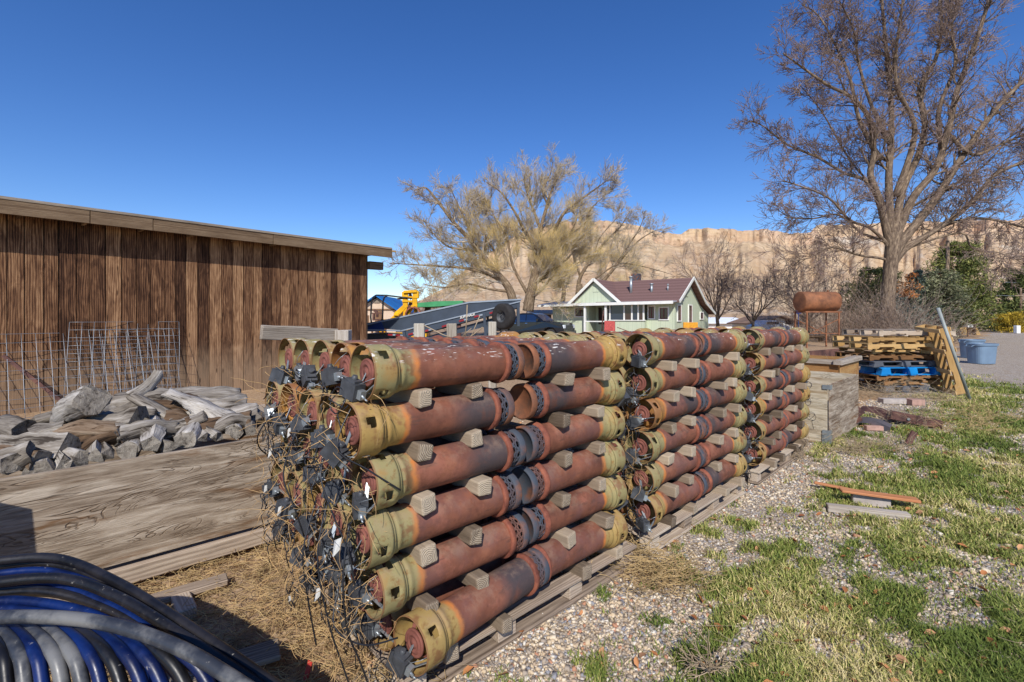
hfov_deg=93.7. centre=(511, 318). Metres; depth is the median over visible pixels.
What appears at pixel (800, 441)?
timber spacer
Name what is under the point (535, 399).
orchard heater
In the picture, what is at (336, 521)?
loose cable
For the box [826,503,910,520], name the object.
grey plank
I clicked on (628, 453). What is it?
dry vines
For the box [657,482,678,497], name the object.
timber spacer
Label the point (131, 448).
split log
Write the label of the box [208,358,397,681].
dry vines
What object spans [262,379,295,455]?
orchard heater
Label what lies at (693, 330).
orchard heater
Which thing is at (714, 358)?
timber spacer
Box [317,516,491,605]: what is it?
orchard heater
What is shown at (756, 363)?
orchard heater
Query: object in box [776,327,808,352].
orchard heater
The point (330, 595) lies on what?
orchard heater
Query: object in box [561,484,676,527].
timber spacer
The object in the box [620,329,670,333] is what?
orchard heater
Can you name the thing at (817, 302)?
fuel tank
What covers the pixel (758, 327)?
orchard heater
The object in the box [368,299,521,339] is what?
tilt trailer
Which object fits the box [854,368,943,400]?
dry weed
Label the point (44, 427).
log
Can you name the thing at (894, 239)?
cottonwood tree
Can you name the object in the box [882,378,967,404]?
dry weed
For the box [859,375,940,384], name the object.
wooden pallet
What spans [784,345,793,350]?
timber spacer
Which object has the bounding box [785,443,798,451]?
timber spacer
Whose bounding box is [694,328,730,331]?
orchard heater
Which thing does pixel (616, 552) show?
timber spacer
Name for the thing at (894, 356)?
wooden pallet
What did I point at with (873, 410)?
scrap sheet
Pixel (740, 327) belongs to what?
orchard heater
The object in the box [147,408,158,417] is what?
log
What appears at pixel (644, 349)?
orchard heater
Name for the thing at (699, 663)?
dry weed
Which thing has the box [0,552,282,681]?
pipe coil
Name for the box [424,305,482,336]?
dead stalks
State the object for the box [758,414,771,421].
timber spacer
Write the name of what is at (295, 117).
sky
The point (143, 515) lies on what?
plywood box
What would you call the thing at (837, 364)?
stained box
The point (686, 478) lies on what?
timber spacer
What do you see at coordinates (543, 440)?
orchard heater
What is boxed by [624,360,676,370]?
timber spacer
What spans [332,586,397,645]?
loose cable
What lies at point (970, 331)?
dirt heap
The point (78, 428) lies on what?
bark log
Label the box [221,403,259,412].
log
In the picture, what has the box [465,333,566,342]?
orchard heater
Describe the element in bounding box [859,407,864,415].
scrap sheet
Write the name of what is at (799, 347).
timber spacer
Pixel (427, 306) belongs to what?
green implement
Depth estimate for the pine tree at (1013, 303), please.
61.65 m
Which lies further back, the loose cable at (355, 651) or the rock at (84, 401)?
the rock at (84, 401)
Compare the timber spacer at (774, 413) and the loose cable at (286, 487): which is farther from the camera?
the timber spacer at (774, 413)
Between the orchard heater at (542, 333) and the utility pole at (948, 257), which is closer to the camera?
the orchard heater at (542, 333)
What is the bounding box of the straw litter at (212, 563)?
[49,540,474,681]
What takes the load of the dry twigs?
on the ground at (1008, 366)
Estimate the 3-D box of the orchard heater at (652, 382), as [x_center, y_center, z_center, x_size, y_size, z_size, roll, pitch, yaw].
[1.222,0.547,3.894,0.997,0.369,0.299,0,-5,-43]
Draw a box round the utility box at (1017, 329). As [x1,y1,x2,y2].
[1014,326,1020,332]
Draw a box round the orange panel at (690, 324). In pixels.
[683,322,697,327]
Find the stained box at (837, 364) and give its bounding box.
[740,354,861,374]
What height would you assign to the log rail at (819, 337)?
0.470 m
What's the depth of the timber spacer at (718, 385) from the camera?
4.36 m
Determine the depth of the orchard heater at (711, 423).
4.39 m
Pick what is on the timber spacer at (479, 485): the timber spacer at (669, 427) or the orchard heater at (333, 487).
the orchard heater at (333, 487)
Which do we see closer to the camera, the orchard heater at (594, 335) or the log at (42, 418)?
the log at (42, 418)
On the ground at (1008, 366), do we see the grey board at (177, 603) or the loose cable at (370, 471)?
the grey board at (177, 603)
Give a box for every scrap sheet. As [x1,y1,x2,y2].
[858,417,891,431]
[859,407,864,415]
[860,406,894,422]
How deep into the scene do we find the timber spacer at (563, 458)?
2.92 m
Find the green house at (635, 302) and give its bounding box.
[537,274,715,332]
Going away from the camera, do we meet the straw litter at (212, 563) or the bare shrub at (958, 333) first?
the straw litter at (212, 563)
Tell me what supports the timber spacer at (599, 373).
on the orchard heater at (535, 399)
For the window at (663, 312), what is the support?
in the green house at (635, 302)
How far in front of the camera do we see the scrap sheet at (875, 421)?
7.65 m
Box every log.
[0,414,36,435]
[0,432,81,457]
[0,440,35,468]
[0,443,51,471]
[0,452,23,474]
[21,457,54,474]
[27,420,67,431]
[30,411,51,422]
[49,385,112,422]
[52,406,149,423]
[53,419,119,436]
[53,450,69,469]
[62,447,88,467]
[79,426,123,449]
[87,439,104,462]
[98,402,135,414]
[101,402,115,412]
[101,442,114,459]
[110,386,240,406]
[114,419,178,446]
[116,438,142,458]
[126,369,163,394]
[126,393,171,419]
[140,415,165,450]
[140,418,164,451]
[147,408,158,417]
[153,399,187,410]
[153,438,181,453]
[161,387,235,421]
[163,408,188,420]
[164,410,207,441]
[171,392,198,408]
[173,411,200,448]
[184,410,251,433]
[197,393,247,407]
[197,429,207,440]
[204,426,222,440]
[214,413,250,432]
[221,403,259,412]
[225,409,243,439]
[239,407,265,439]
[244,418,256,434]
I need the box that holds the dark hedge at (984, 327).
[977,310,1023,331]
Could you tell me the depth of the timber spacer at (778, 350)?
5.48 m
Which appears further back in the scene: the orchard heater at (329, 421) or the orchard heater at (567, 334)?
the orchard heater at (567, 334)
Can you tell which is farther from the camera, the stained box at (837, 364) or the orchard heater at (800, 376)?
the stained box at (837, 364)
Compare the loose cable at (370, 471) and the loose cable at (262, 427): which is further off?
the loose cable at (262, 427)
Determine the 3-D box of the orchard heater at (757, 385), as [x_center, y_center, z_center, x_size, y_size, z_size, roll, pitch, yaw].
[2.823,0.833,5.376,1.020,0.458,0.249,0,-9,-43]
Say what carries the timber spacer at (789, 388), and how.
on the orchard heater at (801, 395)
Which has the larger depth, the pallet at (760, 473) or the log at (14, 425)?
the pallet at (760, 473)
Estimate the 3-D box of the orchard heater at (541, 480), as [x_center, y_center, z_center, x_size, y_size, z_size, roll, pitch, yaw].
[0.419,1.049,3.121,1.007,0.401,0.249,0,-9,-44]
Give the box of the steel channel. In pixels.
[890,410,942,428]
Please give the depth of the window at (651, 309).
38.87 m
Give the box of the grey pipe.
[936,307,971,400]
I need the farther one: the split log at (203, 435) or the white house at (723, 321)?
the white house at (723, 321)
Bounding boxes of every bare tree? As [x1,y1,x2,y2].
[400,291,457,330]
[668,229,757,326]
[711,255,811,327]
[751,245,865,334]
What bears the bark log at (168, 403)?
on the split log at (186, 436)
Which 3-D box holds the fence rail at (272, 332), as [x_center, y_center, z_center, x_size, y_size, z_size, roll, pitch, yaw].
[-2.609,0.199,5.948,0.061,0.240,0.962,0,0,42]
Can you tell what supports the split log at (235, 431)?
on the plywood box at (143, 515)
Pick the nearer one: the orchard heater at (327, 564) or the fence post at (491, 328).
the orchard heater at (327, 564)
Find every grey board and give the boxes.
[150,573,227,603]
[166,638,280,681]
[171,591,197,618]
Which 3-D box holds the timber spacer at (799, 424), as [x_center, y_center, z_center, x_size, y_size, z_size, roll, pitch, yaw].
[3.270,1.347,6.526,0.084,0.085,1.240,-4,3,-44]
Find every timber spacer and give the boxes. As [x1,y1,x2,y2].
[369,388,431,407]
[386,440,432,461]
[397,489,435,515]
[399,539,437,566]
[405,591,438,610]
[429,382,482,398]
[439,428,482,447]
[443,642,458,664]
[446,523,482,544]
[450,474,491,495]
[455,568,488,589]
[484,387,604,417]
[487,471,570,507]
[487,611,511,633]
[494,422,605,454]
[503,509,575,548]
[514,411,569,427]
[517,372,574,385]
[518,506,622,559]
[521,460,605,491]
[522,540,591,580]
[539,450,572,467]
[539,500,614,528]
[559,411,676,433]
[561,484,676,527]
[569,367,609,380]
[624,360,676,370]
[652,389,679,401]
[655,452,674,464]
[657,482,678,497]
[665,414,695,425]
[666,444,695,456]
[667,358,699,367]
[670,386,695,397]
[671,473,693,484]
[676,502,697,514]
[686,472,744,486]
[692,381,727,389]
[693,354,722,362]
[695,407,726,417]
[697,433,723,444]
[707,460,721,471]
[709,484,730,496]
[712,352,739,360]
[714,377,736,386]
[714,403,741,412]
[714,427,738,437]
[717,453,738,462]
[737,378,806,389]
[737,454,776,467]
[739,403,797,411]
[740,427,781,438]
[754,369,775,377]
[755,348,770,355]
[757,392,771,399]
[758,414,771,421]
[760,437,775,444]
[764,409,782,418]
[765,389,782,396]
[766,452,785,461]
[767,368,779,375]
[768,347,783,354]
[778,385,794,391]
[780,365,794,371]
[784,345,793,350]
[784,424,796,431]
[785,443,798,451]
[790,363,803,369]
[790,401,803,408]
[790,439,807,446]
[791,420,804,427]
[794,344,802,350]
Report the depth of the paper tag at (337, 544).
2.00 m
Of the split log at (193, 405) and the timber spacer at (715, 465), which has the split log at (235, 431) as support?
the split log at (193, 405)
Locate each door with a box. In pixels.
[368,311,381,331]
[598,308,603,323]
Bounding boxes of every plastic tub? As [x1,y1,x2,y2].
[958,339,985,357]
[964,343,998,363]
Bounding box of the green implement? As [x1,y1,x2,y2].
[417,301,464,335]
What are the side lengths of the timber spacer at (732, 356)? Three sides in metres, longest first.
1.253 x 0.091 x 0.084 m
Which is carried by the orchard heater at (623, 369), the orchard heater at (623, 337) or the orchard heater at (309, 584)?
the orchard heater at (623, 337)
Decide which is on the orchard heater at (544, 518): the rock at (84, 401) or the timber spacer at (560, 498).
the timber spacer at (560, 498)
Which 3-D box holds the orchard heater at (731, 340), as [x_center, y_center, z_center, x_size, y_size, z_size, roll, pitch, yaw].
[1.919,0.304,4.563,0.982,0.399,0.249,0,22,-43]
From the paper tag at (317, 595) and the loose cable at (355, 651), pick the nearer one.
the loose cable at (355, 651)
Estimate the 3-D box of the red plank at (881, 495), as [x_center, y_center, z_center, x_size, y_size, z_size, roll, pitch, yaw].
[3.409,1.646,4.461,0.621,0.062,0.102,0,0,17]
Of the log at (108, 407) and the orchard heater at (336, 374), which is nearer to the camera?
the orchard heater at (336, 374)
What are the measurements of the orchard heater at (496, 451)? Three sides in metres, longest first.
0.978 x 0.460 x 0.275 m
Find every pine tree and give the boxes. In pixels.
[920,239,1014,332]
[961,287,996,334]
[989,266,1023,323]
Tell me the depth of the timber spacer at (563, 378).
2.92 m
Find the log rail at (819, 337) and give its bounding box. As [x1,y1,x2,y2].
[809,335,824,341]
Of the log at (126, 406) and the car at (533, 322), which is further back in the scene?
the car at (533, 322)
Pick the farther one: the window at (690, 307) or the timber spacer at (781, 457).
the window at (690, 307)
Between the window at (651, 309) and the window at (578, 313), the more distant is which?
the window at (578, 313)
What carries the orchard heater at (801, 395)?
on the orchard heater at (801, 414)
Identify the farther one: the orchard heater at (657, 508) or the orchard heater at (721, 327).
the orchard heater at (721, 327)
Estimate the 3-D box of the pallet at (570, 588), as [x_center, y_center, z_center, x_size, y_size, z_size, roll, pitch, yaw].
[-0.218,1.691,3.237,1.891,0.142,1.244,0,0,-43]
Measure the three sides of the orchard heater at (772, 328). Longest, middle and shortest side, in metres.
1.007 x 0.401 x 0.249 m
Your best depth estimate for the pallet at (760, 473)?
5.37 m
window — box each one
[574,307,583,316]
[647,305,655,318]
[658,307,668,319]
[677,304,681,321]
[688,304,692,321]
[700,312,703,319]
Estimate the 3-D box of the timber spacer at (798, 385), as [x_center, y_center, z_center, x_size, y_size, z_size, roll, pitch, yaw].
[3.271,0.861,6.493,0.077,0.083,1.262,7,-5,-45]
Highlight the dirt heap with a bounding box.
[950,319,980,334]
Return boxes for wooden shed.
[0,196,395,415]
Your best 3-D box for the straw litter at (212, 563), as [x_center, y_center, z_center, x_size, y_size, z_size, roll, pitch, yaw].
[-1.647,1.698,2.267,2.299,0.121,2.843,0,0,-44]
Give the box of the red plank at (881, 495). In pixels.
[839,487,920,503]
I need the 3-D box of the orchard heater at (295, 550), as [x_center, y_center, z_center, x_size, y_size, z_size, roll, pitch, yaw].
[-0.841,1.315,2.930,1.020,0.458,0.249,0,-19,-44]
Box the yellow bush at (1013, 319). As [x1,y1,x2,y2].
[986,310,1023,332]
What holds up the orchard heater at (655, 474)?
on the orchard heater at (657, 508)
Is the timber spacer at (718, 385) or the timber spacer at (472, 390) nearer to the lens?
the timber spacer at (472, 390)
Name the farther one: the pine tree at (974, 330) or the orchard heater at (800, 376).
the pine tree at (974, 330)
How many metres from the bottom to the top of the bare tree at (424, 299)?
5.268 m
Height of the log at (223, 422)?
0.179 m
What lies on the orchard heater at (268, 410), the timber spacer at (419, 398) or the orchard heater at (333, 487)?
the timber spacer at (419, 398)
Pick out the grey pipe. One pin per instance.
(951, 346)
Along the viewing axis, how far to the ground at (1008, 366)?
3.34 m
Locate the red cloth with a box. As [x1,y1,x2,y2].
[604,321,614,330]
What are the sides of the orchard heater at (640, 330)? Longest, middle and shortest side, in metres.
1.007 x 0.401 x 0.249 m
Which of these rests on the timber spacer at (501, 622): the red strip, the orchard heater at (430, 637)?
the orchard heater at (430, 637)
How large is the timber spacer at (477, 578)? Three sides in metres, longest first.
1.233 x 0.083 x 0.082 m
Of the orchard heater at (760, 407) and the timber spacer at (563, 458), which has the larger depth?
the orchard heater at (760, 407)
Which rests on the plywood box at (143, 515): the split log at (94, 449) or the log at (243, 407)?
the split log at (94, 449)
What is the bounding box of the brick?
[864,425,883,430]
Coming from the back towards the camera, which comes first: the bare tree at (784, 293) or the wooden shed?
the bare tree at (784, 293)
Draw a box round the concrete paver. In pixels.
[850,494,890,507]
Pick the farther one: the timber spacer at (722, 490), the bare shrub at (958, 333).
the bare shrub at (958, 333)
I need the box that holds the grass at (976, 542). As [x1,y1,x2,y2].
[457,374,1023,681]
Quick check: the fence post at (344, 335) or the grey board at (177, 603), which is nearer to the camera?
the grey board at (177, 603)
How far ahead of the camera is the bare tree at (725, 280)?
51.53 m
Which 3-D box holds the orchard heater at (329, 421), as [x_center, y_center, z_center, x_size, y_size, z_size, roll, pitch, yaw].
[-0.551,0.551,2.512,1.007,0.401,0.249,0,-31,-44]
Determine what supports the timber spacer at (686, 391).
on the orchard heater
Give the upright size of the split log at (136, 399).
0.251 m
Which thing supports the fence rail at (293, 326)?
attached to the fence rail at (272, 332)
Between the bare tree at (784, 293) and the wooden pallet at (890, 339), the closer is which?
the wooden pallet at (890, 339)
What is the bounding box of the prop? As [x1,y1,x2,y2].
[1,354,61,400]
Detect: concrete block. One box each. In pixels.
[877,398,906,403]
[906,398,924,405]
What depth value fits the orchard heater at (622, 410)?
3.78 m
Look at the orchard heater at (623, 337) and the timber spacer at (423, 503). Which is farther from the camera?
the orchard heater at (623, 337)
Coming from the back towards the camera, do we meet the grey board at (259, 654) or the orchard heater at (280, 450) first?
the orchard heater at (280, 450)
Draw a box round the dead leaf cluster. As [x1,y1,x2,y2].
[896,272,923,297]
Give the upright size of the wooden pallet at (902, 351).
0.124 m
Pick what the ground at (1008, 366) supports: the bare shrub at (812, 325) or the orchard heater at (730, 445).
the bare shrub at (812, 325)
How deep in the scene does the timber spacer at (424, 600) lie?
2.24 m
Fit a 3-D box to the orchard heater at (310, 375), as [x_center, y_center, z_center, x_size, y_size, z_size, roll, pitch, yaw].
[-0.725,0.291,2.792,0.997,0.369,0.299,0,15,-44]
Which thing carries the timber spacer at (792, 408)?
on the orchard heater at (801, 414)
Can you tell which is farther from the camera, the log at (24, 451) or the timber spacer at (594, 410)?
the timber spacer at (594, 410)
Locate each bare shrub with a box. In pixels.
[746,259,927,340]
[753,299,822,334]
[800,283,914,340]
[859,304,1001,349]
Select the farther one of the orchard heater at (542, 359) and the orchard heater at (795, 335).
the orchard heater at (795, 335)
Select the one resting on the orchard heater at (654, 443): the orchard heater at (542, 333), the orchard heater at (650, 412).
the orchard heater at (650, 412)
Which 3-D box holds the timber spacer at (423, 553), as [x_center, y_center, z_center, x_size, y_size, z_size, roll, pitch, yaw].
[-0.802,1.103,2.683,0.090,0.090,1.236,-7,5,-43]
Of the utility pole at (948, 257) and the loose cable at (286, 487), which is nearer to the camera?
the loose cable at (286, 487)
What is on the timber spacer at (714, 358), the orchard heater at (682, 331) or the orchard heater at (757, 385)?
the orchard heater at (682, 331)
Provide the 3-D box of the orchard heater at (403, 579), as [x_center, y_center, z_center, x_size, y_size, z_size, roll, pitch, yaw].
[-0.347,1.288,2.447,0.982,0.399,0.249,0,20,-43]
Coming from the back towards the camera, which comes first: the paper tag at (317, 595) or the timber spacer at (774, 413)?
the timber spacer at (774, 413)
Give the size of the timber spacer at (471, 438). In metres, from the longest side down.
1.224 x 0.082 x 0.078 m
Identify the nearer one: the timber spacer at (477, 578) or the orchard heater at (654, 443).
the timber spacer at (477, 578)
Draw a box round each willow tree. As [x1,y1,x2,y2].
[375,140,631,320]
[545,198,676,301]
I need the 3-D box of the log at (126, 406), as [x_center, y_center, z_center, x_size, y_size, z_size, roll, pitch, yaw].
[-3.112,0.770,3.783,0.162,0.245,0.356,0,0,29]
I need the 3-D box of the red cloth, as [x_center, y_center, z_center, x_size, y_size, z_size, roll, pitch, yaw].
[7.428,0.607,36.500,0.862,0.792,0.153,0,0,0]
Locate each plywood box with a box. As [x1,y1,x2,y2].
[0,404,287,601]
[685,371,858,443]
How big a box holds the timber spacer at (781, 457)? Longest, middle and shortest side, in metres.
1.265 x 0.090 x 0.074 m
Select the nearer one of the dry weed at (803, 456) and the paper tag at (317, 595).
the paper tag at (317, 595)
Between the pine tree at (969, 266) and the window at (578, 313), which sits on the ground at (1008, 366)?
the pine tree at (969, 266)
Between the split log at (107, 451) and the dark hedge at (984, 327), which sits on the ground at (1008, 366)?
the dark hedge at (984, 327)
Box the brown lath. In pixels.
[814,481,851,488]
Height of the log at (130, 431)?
0.180 m
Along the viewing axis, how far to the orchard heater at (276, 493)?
2.81 m
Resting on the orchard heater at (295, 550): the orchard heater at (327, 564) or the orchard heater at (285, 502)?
the orchard heater at (285, 502)
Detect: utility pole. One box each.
[946,241,949,319]
[1014,288,1023,324]
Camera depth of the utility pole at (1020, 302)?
59.94 m
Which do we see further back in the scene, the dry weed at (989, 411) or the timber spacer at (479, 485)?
the dry weed at (989, 411)
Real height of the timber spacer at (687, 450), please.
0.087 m
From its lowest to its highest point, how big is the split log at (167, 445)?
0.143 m
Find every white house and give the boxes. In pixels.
[708,317,737,327]
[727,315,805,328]
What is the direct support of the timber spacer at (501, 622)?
on the pallet at (570, 588)
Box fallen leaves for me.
[463,381,1023,681]
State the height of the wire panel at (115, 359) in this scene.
1.668 m
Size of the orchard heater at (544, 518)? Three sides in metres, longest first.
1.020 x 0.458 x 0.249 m
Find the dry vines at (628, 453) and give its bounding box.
[577,374,648,545]
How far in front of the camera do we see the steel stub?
6.62 m
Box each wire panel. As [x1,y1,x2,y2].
[0,331,156,417]
[63,321,179,396]
[88,329,180,397]
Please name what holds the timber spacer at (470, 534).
on the orchard heater at (327, 564)
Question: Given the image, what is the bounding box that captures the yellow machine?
[370,290,428,336]
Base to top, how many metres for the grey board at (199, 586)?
0.043 m
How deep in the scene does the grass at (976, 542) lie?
3.19 m
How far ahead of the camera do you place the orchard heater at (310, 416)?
2.43 m
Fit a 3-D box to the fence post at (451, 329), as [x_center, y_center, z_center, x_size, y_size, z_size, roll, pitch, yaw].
[-0.929,0.923,7.602,0.207,1.678,0.122,0,0,0]
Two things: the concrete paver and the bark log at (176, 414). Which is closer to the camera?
the bark log at (176, 414)
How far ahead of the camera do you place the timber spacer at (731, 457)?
4.59 m
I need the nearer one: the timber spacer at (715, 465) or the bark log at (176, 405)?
the bark log at (176, 405)
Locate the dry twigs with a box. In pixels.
[451,381,1023,681]
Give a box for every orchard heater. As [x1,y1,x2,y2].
[260,461,324,528]
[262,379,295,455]
[263,383,335,453]
[263,503,300,562]
[264,336,416,405]
[264,425,311,478]
[267,470,327,548]
[283,481,350,567]
[284,532,317,607]
[286,436,310,497]
[287,545,326,616]
[289,388,338,471]
[291,338,462,400]
[292,337,438,414]
[294,447,332,517]
[302,386,483,482]
[306,473,486,589]
[307,387,514,504]
[313,428,493,547]
[314,532,340,626]
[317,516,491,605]
[319,339,489,422]
[321,580,344,641]
[324,471,521,592]
[328,342,524,438]
[330,580,378,654]
[341,428,525,565]
[346,511,528,642]
[354,551,516,669]
[374,548,549,681]
[425,331,519,338]
[444,332,541,340]
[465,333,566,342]
[493,334,593,343]
[510,370,638,419]
[511,439,634,503]
[513,473,639,544]
[513,509,627,583]
[514,404,626,462]
[517,335,627,378]
[535,331,603,336]
[557,331,624,337]
[580,331,650,339]
[597,424,649,450]
[599,328,652,332]
[601,332,672,361]
[608,480,673,516]
[611,460,632,480]
[615,403,632,422]
[616,365,632,386]
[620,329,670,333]
[622,364,702,414]
[623,418,703,481]
[625,333,702,395]
[625,444,705,529]
[626,388,703,452]
[627,473,707,554]
[648,329,693,334]
[658,328,695,331]
[669,329,718,335]
[674,328,719,331]
[687,452,750,493]
[689,329,747,356]
[689,428,758,467]
[692,403,751,439]
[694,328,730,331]
[694,356,752,386]
[695,326,727,328]
[695,379,746,412]
[715,326,745,328]
[718,329,759,332]
[733,326,764,330]
[738,393,786,432]
[739,372,787,417]
[739,413,787,455]
[739,433,788,480]
[740,352,786,385]
[742,329,783,357]
[757,327,785,330]
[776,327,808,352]
[777,387,810,409]
[780,365,811,388]
[780,423,808,442]
[781,346,809,367]
[781,403,815,428]
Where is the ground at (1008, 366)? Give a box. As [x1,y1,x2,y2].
[14,320,1023,681]
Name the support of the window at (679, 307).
in the green house at (635, 302)
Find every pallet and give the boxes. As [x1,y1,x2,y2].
[304,503,636,681]
[582,482,744,553]
[747,443,804,484]
[832,335,942,342]
[832,341,943,349]
[835,352,934,360]
[838,346,929,353]
[842,329,956,335]
[859,357,936,366]
[859,366,940,375]
[859,373,941,380]
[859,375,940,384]
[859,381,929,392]
[915,324,964,394]
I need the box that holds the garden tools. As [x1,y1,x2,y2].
[601,310,626,330]
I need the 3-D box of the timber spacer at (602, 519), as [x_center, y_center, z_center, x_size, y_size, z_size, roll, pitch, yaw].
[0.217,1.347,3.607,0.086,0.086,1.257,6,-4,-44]
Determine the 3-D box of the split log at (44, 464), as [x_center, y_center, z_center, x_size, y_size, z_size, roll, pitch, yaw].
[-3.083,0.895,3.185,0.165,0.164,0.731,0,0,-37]
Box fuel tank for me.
[793,290,841,347]
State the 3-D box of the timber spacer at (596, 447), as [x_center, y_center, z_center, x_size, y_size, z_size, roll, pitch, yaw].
[0.166,0.860,3.594,0.080,0.082,1.234,8,-6,-44]
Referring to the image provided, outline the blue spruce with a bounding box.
[896,269,956,339]
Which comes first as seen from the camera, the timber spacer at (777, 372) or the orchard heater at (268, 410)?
the orchard heater at (268, 410)
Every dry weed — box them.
[664,626,743,681]
[778,428,836,463]
[823,428,932,457]
[826,423,885,454]
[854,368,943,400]
[864,397,955,427]
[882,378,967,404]
[907,401,1014,434]
[932,385,1023,423]
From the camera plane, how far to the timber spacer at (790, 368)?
5.85 m
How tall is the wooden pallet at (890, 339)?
0.153 m
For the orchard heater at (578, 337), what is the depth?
3.36 m
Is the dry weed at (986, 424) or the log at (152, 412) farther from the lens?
the dry weed at (986, 424)
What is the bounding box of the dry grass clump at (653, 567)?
[576,522,755,626]
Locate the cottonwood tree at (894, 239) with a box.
[726,0,1023,328]
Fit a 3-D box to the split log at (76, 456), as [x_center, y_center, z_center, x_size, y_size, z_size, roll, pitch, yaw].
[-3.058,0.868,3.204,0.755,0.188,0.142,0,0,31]
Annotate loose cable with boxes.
[257,402,280,455]
[282,430,304,536]
[302,500,316,645]
[317,503,348,681]
[320,439,354,584]
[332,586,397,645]
[336,407,400,490]
[342,523,367,681]
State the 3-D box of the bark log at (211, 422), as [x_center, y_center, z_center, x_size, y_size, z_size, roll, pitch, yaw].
[-2.290,0.830,3.756,0.455,0.193,0.232,0,0,-34]
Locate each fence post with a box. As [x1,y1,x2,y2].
[335,330,351,340]
[414,323,424,336]
[446,323,456,336]
[488,322,496,429]
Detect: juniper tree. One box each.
[836,266,904,328]
[906,268,986,339]
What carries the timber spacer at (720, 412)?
on the orchard heater at (711, 423)
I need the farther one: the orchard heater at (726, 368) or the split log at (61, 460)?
the orchard heater at (726, 368)
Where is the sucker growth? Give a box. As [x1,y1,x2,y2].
[822,273,979,333]
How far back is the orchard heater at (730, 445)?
4.46 m
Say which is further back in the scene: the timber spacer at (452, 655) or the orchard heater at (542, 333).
the orchard heater at (542, 333)
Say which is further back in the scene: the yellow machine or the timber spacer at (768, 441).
the yellow machine
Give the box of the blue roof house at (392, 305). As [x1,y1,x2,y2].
[368,295,418,332]
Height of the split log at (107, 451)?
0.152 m
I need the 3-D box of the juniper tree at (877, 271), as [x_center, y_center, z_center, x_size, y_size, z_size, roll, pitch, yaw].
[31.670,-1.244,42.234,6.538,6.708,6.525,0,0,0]
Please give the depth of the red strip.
2.31 m
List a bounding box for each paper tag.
[314,588,320,601]
[332,537,341,556]
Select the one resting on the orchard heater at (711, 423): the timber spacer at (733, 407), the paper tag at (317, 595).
the timber spacer at (733, 407)
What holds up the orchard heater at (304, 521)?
on the timber spacer at (423, 553)
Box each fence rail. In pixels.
[260,325,337,339]
[266,325,309,327]
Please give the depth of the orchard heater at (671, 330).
5.90 m
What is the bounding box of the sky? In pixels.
[0,0,1023,303]
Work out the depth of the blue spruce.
37.46 m
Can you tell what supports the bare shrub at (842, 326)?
on the ground at (1008, 366)
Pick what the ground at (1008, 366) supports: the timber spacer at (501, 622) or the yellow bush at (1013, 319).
the yellow bush at (1013, 319)
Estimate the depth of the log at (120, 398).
4.13 m
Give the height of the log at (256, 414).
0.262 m
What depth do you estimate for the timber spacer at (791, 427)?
5.86 m
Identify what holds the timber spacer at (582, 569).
on the pallet at (570, 588)
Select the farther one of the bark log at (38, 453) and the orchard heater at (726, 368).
the orchard heater at (726, 368)
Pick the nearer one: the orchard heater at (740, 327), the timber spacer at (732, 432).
the timber spacer at (732, 432)
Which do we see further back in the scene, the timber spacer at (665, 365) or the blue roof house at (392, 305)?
the blue roof house at (392, 305)
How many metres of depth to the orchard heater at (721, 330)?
5.40 m
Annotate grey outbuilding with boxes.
[526,310,552,334]
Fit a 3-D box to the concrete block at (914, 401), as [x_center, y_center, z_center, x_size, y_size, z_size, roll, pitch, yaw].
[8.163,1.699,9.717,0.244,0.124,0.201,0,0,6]
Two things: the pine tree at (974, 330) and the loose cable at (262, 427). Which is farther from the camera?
the pine tree at (974, 330)
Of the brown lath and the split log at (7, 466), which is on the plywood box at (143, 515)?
the split log at (7, 466)
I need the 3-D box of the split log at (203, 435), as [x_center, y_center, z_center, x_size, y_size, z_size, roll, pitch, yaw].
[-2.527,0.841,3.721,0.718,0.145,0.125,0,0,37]
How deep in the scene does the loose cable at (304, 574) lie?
2.17 m
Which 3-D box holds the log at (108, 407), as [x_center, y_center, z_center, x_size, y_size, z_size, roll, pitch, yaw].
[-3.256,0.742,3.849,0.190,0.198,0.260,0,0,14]
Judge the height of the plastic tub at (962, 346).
0.820 m
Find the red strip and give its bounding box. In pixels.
[303,660,312,681]
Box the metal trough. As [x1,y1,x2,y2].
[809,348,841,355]
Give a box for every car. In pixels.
[496,313,575,333]
[746,320,789,329]
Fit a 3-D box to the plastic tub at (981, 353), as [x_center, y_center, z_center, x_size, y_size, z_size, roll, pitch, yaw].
[18.221,1.370,18.635,1.134,0.780,0.765,0,0,-6]
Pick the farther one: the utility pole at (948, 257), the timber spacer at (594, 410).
the utility pole at (948, 257)
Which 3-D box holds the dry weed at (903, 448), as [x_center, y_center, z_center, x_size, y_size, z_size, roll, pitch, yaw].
[4.848,1.633,6.289,1.210,0.471,1.081,0,0,0]
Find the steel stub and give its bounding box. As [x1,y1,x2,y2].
[904,430,917,443]
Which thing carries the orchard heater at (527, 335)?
on the timber spacer at (563, 378)
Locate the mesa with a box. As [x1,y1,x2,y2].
[419,219,1023,319]
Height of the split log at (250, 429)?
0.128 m

